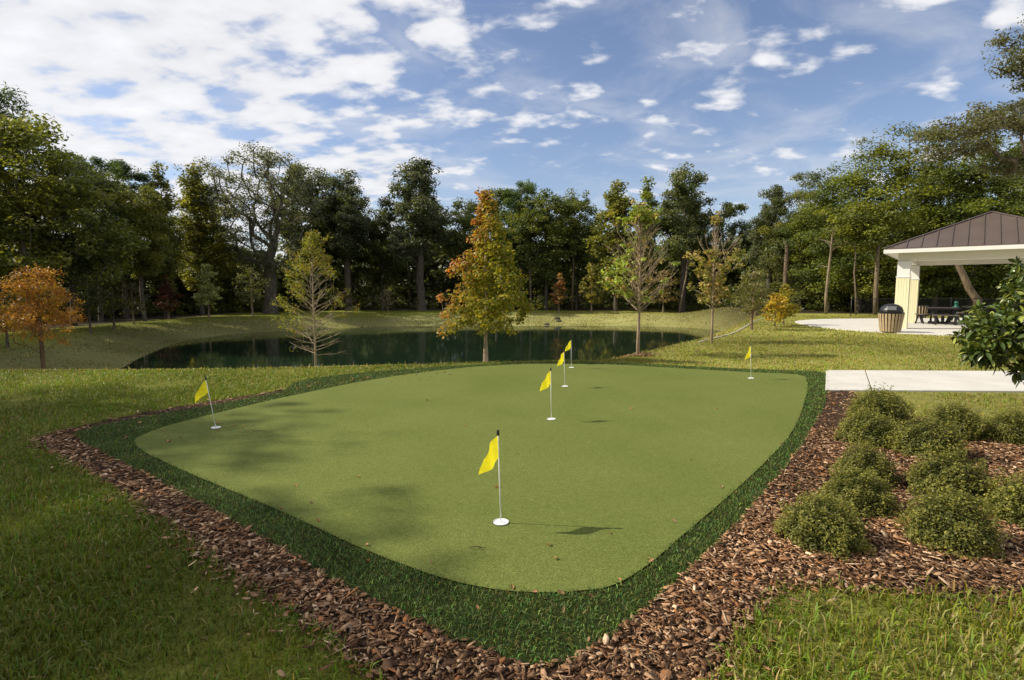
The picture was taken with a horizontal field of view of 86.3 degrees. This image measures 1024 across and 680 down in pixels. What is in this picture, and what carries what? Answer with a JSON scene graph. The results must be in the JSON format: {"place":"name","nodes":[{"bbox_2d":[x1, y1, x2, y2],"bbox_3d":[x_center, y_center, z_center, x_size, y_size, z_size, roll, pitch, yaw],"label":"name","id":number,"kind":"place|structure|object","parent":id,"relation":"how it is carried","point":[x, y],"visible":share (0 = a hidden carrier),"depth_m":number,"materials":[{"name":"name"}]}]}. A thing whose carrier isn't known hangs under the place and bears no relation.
{"place":"outdoors","nodes":[
{"label":"outdoors","id":0,"kind":"place"},
{"bbox_2d":[121,325,720,370],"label":"water","id":1,"kind":"structure","parent":0,"point":[383,345],"depth_m":35.26,"materials":[{"name":"green liquid"}]},
{"bbox_2d":[0,262,1023,679],"bbox_3d":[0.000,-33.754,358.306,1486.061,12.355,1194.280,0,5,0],"label":"ground","id":2,"kind":"structure","parent":0,"point":[192,318],"depth_m":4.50,"materials":[{"name":"green plant"}]},
{"bbox_2d":[0,285,26,347],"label":"young tree","id":3,"kind":"object","parent":2,"relation":"on","point":[7,302],"visible":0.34,"depth_m":25.55,"materials":[{"name":"green plant"}]},
{"bbox_2d":[0,81,46,325],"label":"pine tree","id":4,"kind":"object","parent":2,"relation":"on","point":[8,98],"visible":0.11,"depth_m":37.23,"materials":[{"name":"green plant"}]},
{"bbox_2d":[0,263,87,368],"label":"cypress tree","id":5,"kind":"object","parent":2,"relation":"on","point":[37,311],"visible":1,"depth_m":14.06,"materials":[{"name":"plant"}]},
{"bbox_2d":[3,149,132,325],"bbox_3d":[-31.847,-7.157,39.500,6.849,12.642,7.786,-1,5,-13],"label":"broadleaf tree","id":6,"kind":"object","parent":2,"relation":"on","point":[83,264],"visible":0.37,"depth_m":39.10,"materials":[{"name":"green plant"}]},
{"bbox_2d":[0,111,150,329],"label":"broadleaf tree","id":7,"kind":"object","parent":2,"relation":"on","point":[25,134],"visible":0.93,"depth_m":34.13,"materials":[{"name":"green plant"}]},
{"bbox_2d":[68,274,113,332],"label":"young tree","id":8,"kind":"object","parent":2,"relation":"on","point":[96,299],"visible":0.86,"depth_m":34.89,"materials":[{"name":"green plant"}]},
{"bbox_2d":[65,154,131,321],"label":"pine tree","id":9,"kind":"object","parent":2,"relation":"on","point":[97,162],"visible":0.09,"depth_m":43.14,"materials":[{"name":"green plant"}]},
{"bbox_2d":[96,272,138,329],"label":"young tree","id":10,"kind":"object","parent":2,"relation":"on","point":[118,301],"visible":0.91,"depth_m":37.85,"materials":[{"name":"green plant"}]},
{"bbox_2d":[89,158,159,318],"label":"pine tree","id":11,"kind":"object","parent":2,"relation":"on","point":[137,176],"visible":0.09,"depth_m":48.91,"materials":[{"name":"green plant"}]},
{"bbox_2d":[118,282,150,324],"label":"young tree","id":12,"kind":"object","parent":2,"relation":"on","point":[133,288],"visible":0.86,"depth_m":41.35,"materials":[{"name":"green plant"}]},
{"bbox_2d":[95,182,177,320],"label":"broadleaf tree","id":13,"kind":"object","parent":2,"relation":"on","point":[151,261],"visible":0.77,"depth_m":44.85,"materials":[{"name":"green plant"}]},
{"bbox_2d":[136,161,195,317],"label":"broadleaf tree","id":14,"kind":"object","parent":2,"relation":"on","point":[172,264],"visible":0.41,"depth_m":50.99,"materials":[{"name":"green plant"}]},
{"bbox_2d":[154,274,184,318],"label":"young tree","id":15,"kind":"object","parent":2,"relation":"on","point":[166,292],"visible":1,"depth_m":49.81,"materials":[{"name":"red plant"}]},
{"bbox_2d":[169,163,240,314],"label":"broadleaf tree","id":16,"kind":"object","parent":2,"relation":"on","point":[197,239],"visible":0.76,"depth_m":57.01,"materials":[{"name":"green plant"}]},
{"bbox_2d":[193,263,222,317],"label":"young tree","id":17,"kind":"object","parent":2,"relation":"on","point":[204,298],"visible":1,"depth_m":50.68,"materials":[{"name":"green plant"}]},
{"bbox_2d":[175,197,256,305],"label":"broadleaf tree","id":18,"kind":"object","parent":2,"relation":"on","point":[228,276],"visible":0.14,"depth_m":62.86,"materials":[{"name":"green plant"}]},
{"bbox_2d":[230,265,270,315],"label":"young tree","id":19,"kind":"object","parent":2,"relation":"on","point":[251,291],"visible":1,"depth_m":53.38,"materials":[{"name":"green plant"}]},
{"bbox_2d":[173,140,332,313],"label":"oak tree","id":20,"kind":"object","parent":2,"relation":"on","point":[268,263],"visible":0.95,"depth_m":58.08,"materials":[{"name":"green plant"}]},
{"bbox_2d":[268,161,342,310],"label":"oak tree","id":21,"kind":"object","parent":2,"relation":"on","point":[325,227],"visible":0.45,"depth_m":66.26,"materials":[{"name":"green plant"}]},
{"bbox_2d":[269,228,360,366],"bbox_3d":[-5.684,-0.667,15.526,2.769,4.960,2.182,0,5,0],"label":"cypress tree","id":22,"kind":"object","parent":2,"relation":"on","point":[309,241],"visible":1,"depth_m":15.39,"materials":[{"name":"green plant"}]},
{"bbox_2d":[293,207,363,309],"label":"broadleaf tree","id":23,"kind":"object","parent":2,"relation":"on","point":[340,282],"visible":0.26,"depth_m":71.50,"materials":[{"name":"green plant"}]},
{"bbox_2d":[334,288,355,313],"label":"young tree","id":24,"kind":"object","parent":2,"relation":"on","point":[346,296],"visible":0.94,"depth_m":60.18,"materials":[{"name":"green plant"}]},
{"bbox_2d":[317,168,375,310],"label":"oak tree","id":25,"kind":"object","parent":2,"relation":"on","point":[359,227],"visible":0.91,"depth_m":65.73,"materials":[{"name":"green plant"}]},
{"bbox_2d":[355,207,410,309],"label":"broadleaf tree","id":26,"kind":"object","parent":2,"relation":"on","point":[378,257],"visible":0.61,"depth_m":71.19,"materials":[{"name":"green plant"}]},
{"bbox_2d":[379,289,397,312],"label":"young tree","id":27,"kind":"object","parent":2,"relation":"on","point":[388,301],"visible":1,"depth_m":62.84,"materials":[{"name":"green plant"}]},
{"bbox_2d":[375,157,456,310],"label":"oak tree","id":28,"kind":"object","parent":2,"relation":"on","point":[424,218],"visible":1,"depth_m":66.15,"materials":[{"name":"green plant"}]},
{"bbox_2d":[76,362,827,666],"bbox_3d":[0.196,0.826,8.465,7.854,0.005,10.363,4,6,35],"label":"turf collar","id":29,"kind":"object","parent":2,"relation":"on","point":[575,638],"visible":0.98,"depth_m":3.01,"materials":[{"name":"green plant"}]},
{"bbox_2d":[74,361,828,668],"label":"turf fibres","id":30,"kind":"object","parent":29,"relation":"on","point":[402,372],"visible":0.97,"depth_m":3.54,"materials":[{"name":"green plastic"}]},
{"bbox_2d":[440,197,494,308],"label":"broadleaf tree","id":31,"kind":"object","parent":2,"relation":"on","point":[457,248],"visible":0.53,"depth_m":71.58,"materials":[{"name":"green plant"}]},
{"bbox_2d":[135,364,807,591],"bbox_3d":[0.384,0.857,8.025,6.701,0.002,9.311,3,6,33],"label":"putting green","id":32,"kind":"object","parent":2,"relation":"on","point":[590,467],"visible":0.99,"depth_m":5.15,"materials":[{"name":"green plant"}]},
{"bbox_2d":[492,518,508,525],"bbox_3d":[-0.076,1.242,3.728,0.115,0.008,0.115,0,5,0],"label":"golf cup","id":33,"kind":"object","parent":32,"relation":"on","point":[497,522],"visible":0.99,"depth_m":3.72,"materials":[{"name":"white plastic"}]},
{"bbox_2d":[479,430,501,521],"bbox_3d":[-0.139,0.941,3.632,0.046,0.674,0.180,5,9,43],"label":"golf flag","id":34,"kind":"object","parent":33,"relation":"on","point":[490,459],"visible":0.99,"depth_m":3.64,"materials":[{"name":"yellow fabric"}]},
{"bbox_2d":[436,187,545,361],"bbox_3d":[-0.484,-1.321,12.573,2.568,4.292,1.802,0,5,0],"label":"maple tree","id":35,"kind":"object","parent":2,"relation":"on","point":[483,313],"visible":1,"depth_m":12.35,"materials":[{"name":"green plant"}]},
{"bbox_2d":[463,186,525,299],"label":"broadleaf tree","id":36,"kind":"object","parent":2,"relation":"on","point":[499,196],"visible":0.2,"depth_m":73.67,"materials":[{"name":"green plant"}]},
{"bbox_2d":[0,206,1018,317],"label":"woodland","id":37,"kind":"object","parent":2,"relation":"on","point":[435,271],"depth_m":74.61,"materials":[{"name":"green plant"}]},
{"bbox_2d":[0,280,1021,321],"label":"undergrowth","id":38,"kind":"object","parent":2,"relation":"on","point":[222,306],"visible":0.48,"depth_m":64.46,"materials":[{"name":"green plant"}]},
{"bbox_2d":[0,387,1023,679],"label":"bark mulch","id":39,"kind":"object","parent":2,"relation":"on","point":[392,635],"visible":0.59,"depth_m":3.00,"materials":[{"name":"brown wood"}]},
{"bbox_2d":[773,480,875,561],"bbox_3d":[1.976,1.114,3.462,0.638,0.381,0.626,0,5,0],"label":"boxwood bush","id":40,"kind":"object","parent":39,"relation":"on","point":[832,526],"visible":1,"depth_m":3.36,"materials":[{"name":"green plant"}]},
{"bbox_2d":[811,460,901,519],"bbox_3d":[2.535,1.072,4.000,0.622,0.367,0.503,1,5,11],"label":"boxwood bush","id":41,"kind":"object","parent":39,"relation":"on","point":[853,484],"visible":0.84,"depth_m":3.91,"materials":[{"name":"green plant"}]},
{"bbox_2d":[829,437,901,485],"bbox_3d":[2.961,1.005,4.584,0.493,0.395,0.521,-3,6,-31],"label":"boxwood bush","id":42,"kind":"object","parent":39,"relation":"on","point":[859,457],"visible":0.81,"depth_m":4.52,"materials":[{"name":"green plant"}]},
{"bbox_2d":[832,407,902,449],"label":"boxwood bush","id":43,"kind":"object","parent":39,"relation":"on","point":[873,428],"visible":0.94,"depth_m":5.63,"materials":[{"name":"green plant"}]},
{"bbox_2d":[839,383,919,428],"bbox_3d":[4.382,0.766,6.521,0.791,0.540,0.816,-5,7,-44],"label":"boxwood bush","id":44,"kind":"object","parent":39,"relation":"on","point":[884,403],"visible":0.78,"depth_m":6.40,"materials":[{"name":"green plant"}]},
{"bbox_2d":[889,407,974,461],"bbox_3d":[4.071,0.902,5.328,0.698,0.477,0.769,-1,5,-9],"label":"boxwood bush","id":45,"kind":"object","parent":39,"relation":"on","point":[940,434],"visible":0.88,"depth_m":5.23,"materials":[{"name":"green plant"}]},
{"bbox_2d":[902,441,997,508],"bbox_3d":[3.370,1.006,4.217,0.621,0.470,0.656,1,5,15],"label":"boxwood bush","id":46,"kind":"object","parent":39,"relation":"on","point":[960,475],"visible":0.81,"depth_m":4.15,"materials":[{"name":"green plant"}]},
{"bbox_2d":[893,476,1013,562],"bbox_3d":[2.773,1.091,3.443,0.581,0.437,0.625,-3,6,-32],"label":"boxwood bush","id":47,"kind":"object","parent":39,"relation":"on","point":[945,519],"visible":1,"depth_m":3.35,"materials":[{"name":"green plant"}]},
{"bbox_2d":[920,396,993,440],"bbox_3d":[4.850,0.848,5.995,0.643,0.464,0.737,0,5,2],"label":"boxwood bush","id":48,"kind":"object","parent":39,"relation":"on","point":[951,411],"visible":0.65,"depth_m":5.86,"materials":[{"name":"green plant"}]},
{"bbox_2d":[979,466,1023,527],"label":"boxwood bush","id":49,"kind":"object","parent":39,"relation":"on","point":[1005,494],"visible":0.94,"depth_m":3.78,"materials":[{"name":"green plant"}]},
{"bbox_2d":[981,404,1023,445],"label":"boxwood bush","id":50,"kind":"object","parent":39,"relation":"on","point":[1007,428],"visible":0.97,"depth_m":5.75,"materials":[{"name":"green plant"}]},
{"bbox_2d":[501,178,538,308],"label":"pine tree","id":51,"kind":"object","parent":2,"relation":"on","point":[529,189],"visible":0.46,"depth_m":72.37,"materials":[{"name":"green plant"}]},
{"bbox_2d":[505,198,548,309],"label":"broadleaf tree","id":52,"kind":"object","parent":2,"relation":"on","point":[527,224],"visible":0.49,"depth_m":70.25,"materials":[{"name":"green plant"}]},
{"bbox_2d":[506,187,589,309],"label":"broadleaf tree","id":53,"kind":"object","parent":2,"relation":"on","point":[547,261],"visible":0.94,"depth_m":69.80,"materials":[{"name":"green plant"}]},
{"bbox_2d":[535,204,577,309],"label":"broadleaf tree","id":54,"kind":"object","parent":2,"relation":"on","point":[552,224],"visible":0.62,"depth_m":69.32,"materials":[{"name":"green plant"}]},
{"bbox_2d":[549,273,567,312],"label":"young tree","id":55,"kind":"object","parent":2,"relation":"on","point":[558,288],"visible":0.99,"depth_m":63.77,"materials":[{"name":"orange plant"}]},
{"bbox_2d":[541,188,605,309],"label":"broadleaf tree","id":56,"kind":"object","parent":2,"relation":"on","point":[579,274],"visible":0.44,"depth_m":72.31,"materials":[{"name":"green plant"}]},
{"bbox_2d":[558,200,598,309],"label":"broadleaf tree","id":57,"kind":"object","parent":2,"relation":"on","point":[583,245],"visible":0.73,"depth_m":70.06,"materials":[{"name":"green plant"}]},
{"bbox_2d":[578,262,604,312],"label":"young tree","id":58,"kind":"object","parent":2,"relation":"on","point":[589,295],"visible":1,"depth_m":63.51,"materials":[{"name":"green plant"}]},
{"bbox_2d":[583,179,653,311],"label":"broadleaf tree","id":59,"kind":"object","parent":2,"relation":"on","point":[616,205],"visible":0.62,"depth_m":65.07,"materials":[{"name":"green plant"}]},
{"bbox_2d":[596,199,680,353],"bbox_3d":[3.105,-1.393,13.460,2.013,4.102,2.169,2,5,18],"label":"oak tree","id":60,"kind":"object","parent":2,"relation":"on","point":[639,216],"visible":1,"depth_m":13.43,"materials":[{"name":"green plant"}]},
{"bbox_2d":[622,352,665,356],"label":"ring mulch","id":61,"kind":"object","parent":2,"relation":"on","point":[643,354],"visible":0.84,"depth_m":13.61,"materials":[{"name":"brown plant"}]},
{"bbox_2d":[627,175,669,310],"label":"broadleaf tree","id":62,"kind":"object","parent":2,"relation":"on","point":[647,195],"visible":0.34,"depth_m":66.99,"materials":[{"name":"green plant"}]},
{"bbox_2d":[647,270,681,312],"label":"young tree","id":63,"kind":"object","parent":2,"relation":"on","point":[661,296],"visible":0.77,"depth_m":62.35,"materials":[{"name":"green plant"}]},
{"bbox_2d":[648,161,717,311],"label":"oak tree","id":64,"kind":"object","parent":2,"relation":"on","point":[685,228],"visible":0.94,"depth_m":63.18,"materials":[{"name":"green plant"}]},
{"bbox_2d":[679,255,688,312],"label":"tree trunk","id":65,"kind":"object","parent":2,"relation":"on","point":[683,286],"visible":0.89,"depth_m":62.68,"materials":[{"name":"brown plant"}]},
{"bbox_2d":[682,211,747,342],"bbox_3d":[6.102,-1.759,16.509,1.845,4.236,1.982,3,6,28],"label":"oak tree","id":66,"kind":"object","parent":2,"relation":"on","point":[718,296],"visible":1,"depth_m":16.38,"materials":[{"name":"green plant"}]},
{"bbox_2d":[701,201,752,305],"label":"broadleaf tree","id":67,"kind":"object","parent":2,"relation":"on","point":[730,209],"visible":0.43,"depth_m":62.89,"materials":[{"name":"green plant"}]},
{"bbox_2d":[697,318,761,341],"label":"edging kerb","id":68,"kind":"structure","parent":2,"relation":"on","point":[729,333],"depth_m":19.92,"materials":[{"name":"concrete"}]},
{"bbox_2d":[732,266,775,329],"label":"young tree","id":69,"kind":"object","parent":2,"relation":"on","point":[747,285],"visible":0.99,"depth_m":22.02,"materials":[{"name":"green plant"}]},
{"bbox_2d":[737,281,772,315],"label":"young tree","id":70,"kind":"object","parent":2,"relation":"on","point":[750,296],"visible":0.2,"depth_m":48.15,"materials":[{"name":"green plant"}]},
{"bbox_2d":[743,184,805,306],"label":"oak tree","id":71,"kind":"object","parent":2,"relation":"on","point":[768,216],"visible":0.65,"depth_m":50.45,"materials":[{"name":"green plant"}]},
{"bbox_2d":[761,292,790,326],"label":"tree","id":72,"kind":"object","parent":2,"relation":"on","point":[776,300],"visible":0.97,"depth_m":23.72,"materials":[{"name":"yellow plant"}]},
{"bbox_2d":[775,241,788,301],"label":"dead tree","id":73,"kind":"object","parent":2,"relation":"on","point":[786,266],"visible":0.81,"depth_m":45.99,"materials":[{"name":"brown wood"}]},
{"bbox_2d":[771,283,801,324],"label":"cypress tree","id":74,"kind":"object","parent":2,"relation":"on","point":[786,292],"visible":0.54,"depth_m":24.83,"materials":[{"name":"yellow plant"}]},
{"bbox_2d":[756,168,844,307],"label":"broadleaf tree","id":75,"kind":"object","parent":2,"relation":"on","point":[768,231],"visible":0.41,"depth_m":48.84,"materials":[{"name":"green plant"}]},
{"bbox_2d":[770,161,898,310],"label":"broadleaf tree","id":76,"kind":"object","parent":2,"relation":"on","point":[807,214],"visible":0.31,"depth_m":45.92,"materials":[{"name":"green plant"}]},
{"bbox_2d":[819,226,855,313],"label":"dead tree","id":77,"kind":"object","parent":2,"relation":"on","point":[826,287],"visible":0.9,"depth_m":39.24,"materials":[{"name":"brown wood"}]},
{"bbox_2d":[824,196,882,313],"bbox_3d":[24.102,-5.889,38.762,3.660,8.547,3.512,3,6,32],"label":"broadleaf tree","id":78,"kind":"object","parent":2,"relation":"on","point":[854,227],"visible":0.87,"depth_m":38.25,"materials":[{"name":"green plant"}]},
{"bbox_2d":[790,137,942,312],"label":"broadleaf tree","id":79,"kind":"object","parent":2,"relation":"on","point":[845,195],"visible":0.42,"depth_m":42.73,"materials":[{"name":"green plant"}]},
{"bbox_2d":[833,183,929,314],"bbox_3d":[25.645,-6.265,38.579,4.668,9.336,4.681,-1,5,-15],"label":"broadleaf tree","id":80,"kind":"object","parent":2,"relation":"on","point":[876,243],"visible":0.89,"depth_m":37.53,"materials":[{"name":"green plant"}]},
{"bbox_2d":[809,121,1002,305],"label":"broadleaf tree","id":81,"kind":"object","parent":2,"relation":"on","point":[896,158],"visible":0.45,"depth_m":40.25,"materials":[{"name":"green plant"}]},
{"bbox_2d":[825,370,1023,392],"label":"footpath","id":82,"kind":"structure","parent":2,"relation":"on","point":[933,381],"depth_m":9.46,"materials":[{"name":"concrete"}]},
{"bbox_2d":[850,297,1021,316],"bbox_3d":[33.950,-1.998,34.310,24.235,1.369,0.060,0,5,4],"label":"chain link fence","id":83,"kind":"object","parent":2,"relation":"on","point":[951,299],"visible":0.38,"depth_m":34.83,"materials":[{"name":"black metal"}]},
{"bbox_2d":[879,140,1015,312],"bbox_3d":[31.694,-8.154,40.362,8.559,12.794,9.873,-1,5,-7],"label":"broadleaf tree","id":84,"kind":"object","parent":2,"relation":"on","point":[975,210],"visible":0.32,"depth_m":38.75,"materials":[{"name":"green plant"}]},
{"bbox_2d":[898,135,1023,310],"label":"broadleaf tree","id":85,"kind":"object","parent":2,"relation":"on","point":[999,280],"visible":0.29,"depth_m":38.40,"materials":[{"name":"green plant"}]},
{"bbox_2d":[901,14,1023,184],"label":"oak tree","id":86,"kind":"object","parent":2,"relation":"on","point":[981,127],"visible":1,"depth_m":25.16,"materials":[{"name":"green plant"}]},
{"bbox_2d":[955,265,981,305],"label":"tree trunk","id":87,"kind":"object","parent":2,"relation":"on","point":[968,287],"visible":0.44,"depth_m":35.67,"materials":[{"name":"brown plant"}]},
{"bbox_2d":[946,251,1023,388],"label":"evergreen shrub","id":88,"kind":"object","parent":2,"relation":"on","point":[987,348],"visible":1,"depth_m":4.55,"materials":[{"name":"green plant"}]},
{"bbox_2d":[955,141,1023,310],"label":"broadleaf tree","id":89,"kind":"object","parent":2,"relation":"on","point":[1006,198],"visible":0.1,"depth_m":38.73,"materials":[{"name":"green plant"}]},
{"bbox_2d":[1001,180,1023,207],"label":"broadleaf tree","id":90,"kind":"object","parent":2,"relation":"on","point":[1015,191],"visible":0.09,"depth_m":42.79,"materials":[{"name":"green plant"}]},
{"bbox_2d":[0,0,1023,269],"label":"sky","id":91,"kind":"structure","parent":0,"point":[559,95],"materials":[{"name":"blue"}]},
{"bbox_2d":[795,318,1023,335],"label":"patio","id":92,"kind":"structure","parent":0,"point":[872,325],"depth_m":24.52,"materials":[{"name":"concrete"}]},
{"bbox_2d":[878,304,904,331],"bbox_3d":[14.353,-0.850,20.687,0.860,1.051,0.860,0,5,0],"label":"litter bin","id":93,"kind":"object","parent":92,"relation":"on","point":[890,317],"visible":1,"depth_m":20.40,"materials":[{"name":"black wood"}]},
{"bbox_2d":[917,305,927,317],"bbox_3d":[23.611,-1.618,31.482,0.602,0.762,0.602,0,5,0],"label":"litter bin","id":94,"kind":"object","parent":92,"relation":"on","point":[922,309],"visible":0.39,"depth_m":31.26,"materials":[{"name":"beige wood"}]},
{"bbox_2d":[913,307,973,324],"bbox_3d":[20.200,-1.138,25.602,2.178,0.779,2.178,3,6,32],"label":"picnic table","id":95,"kind":"object","parent":92,"relation":"on","point":[951,315],"visible":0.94,"depth_m":25.49,"materials":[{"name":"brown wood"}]},
{"bbox_2d":[883,211,1023,328],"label":"picnic shelter","id":96,"kind":"object","parent":92,"relation":"on","point":[993,237],"visible":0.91,"depth_m":21.79,"materials":[{"name":"brown metal"}]},
{"bbox_2d":[951,306,995,320],"bbox_3d":[23.500,-1.300,27.395,2.178,0.779,2.178,2,6,24],"label":"picnic table","id":97,"kind":"object","parent":92,"relation":"on","point":[967,308],"visible":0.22,"depth_m":27.48,"materials":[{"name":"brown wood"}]},
{"bbox_3d":[0.483,0.972,6.715,0.115,0.008,0.115,0,5,0],"label":"golf cup","id":98,"kind":"object","parent":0,"visible":0},
{"bbox_2d":[540,367,551,418],"bbox_3d":[0.418,0.669,6.630,0.181,0.666,0.038,-4,6,-36],"label":"golf flag","id":99,"kind":"object","parent":98,"relation":"on","point":[546,382],"visible":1,"depth_m":6.61,"materials":[{"name":"yellow fabric"}]},
{"bbox_3d":[0.873,0.763,9.013,0.115,0.008,0.115,0,5,0],"label":"golf cup","id":100,"kind":"object","parent":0,"visible":0},
{"bbox_2d":[557,350,564,380],"bbox_3d":[0.808,0.480,8.924,0.170,0.636,0.043,-9,10,-43],"label":"golf flag","id":101,"kind":"object","parent":100,"relation":"on","point":[560,361],"visible":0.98,"depth_m":8.93,"materials":[{"name":"yellow fabric"}]},
{"bbox_3d":[-3.415,1.009,6.298,0.115,0.008,0.115,0,5,0],"label":"golf cup","id":102,"kind":"object","parent":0,"visible":0},
{"bbox_2d":[195,377,215,427],"bbox_3d":[-3.487,0.740,6.183,0.030,0.631,0.169,4,15,38],"label":"golf flag","id":103,"kind":"object","parent":102,"relation":"on","point":[202,391],"visible":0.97,"depth_m":6.16,"materials":[{"name":"yellow fabric"}]},
{"bbox_3d":[4.307,0.688,9.845,0.115,0.008,0.115,0,5,0],"label":"golf cup","id":104,"kind":"object","parent":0,"visible":0},
{"bbox_2d":[745,344,750,358],"bbox_3d":[4.226,0.399,9.754,0.176,0.656,0.042,-10,10,-37],"label":"golf flag","id":105,"kind":"object","parent":104,"relation":"on","point":[748,354],"visible":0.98,"depth_m":9.72,"materials":[{"name":"yellow fabric"}]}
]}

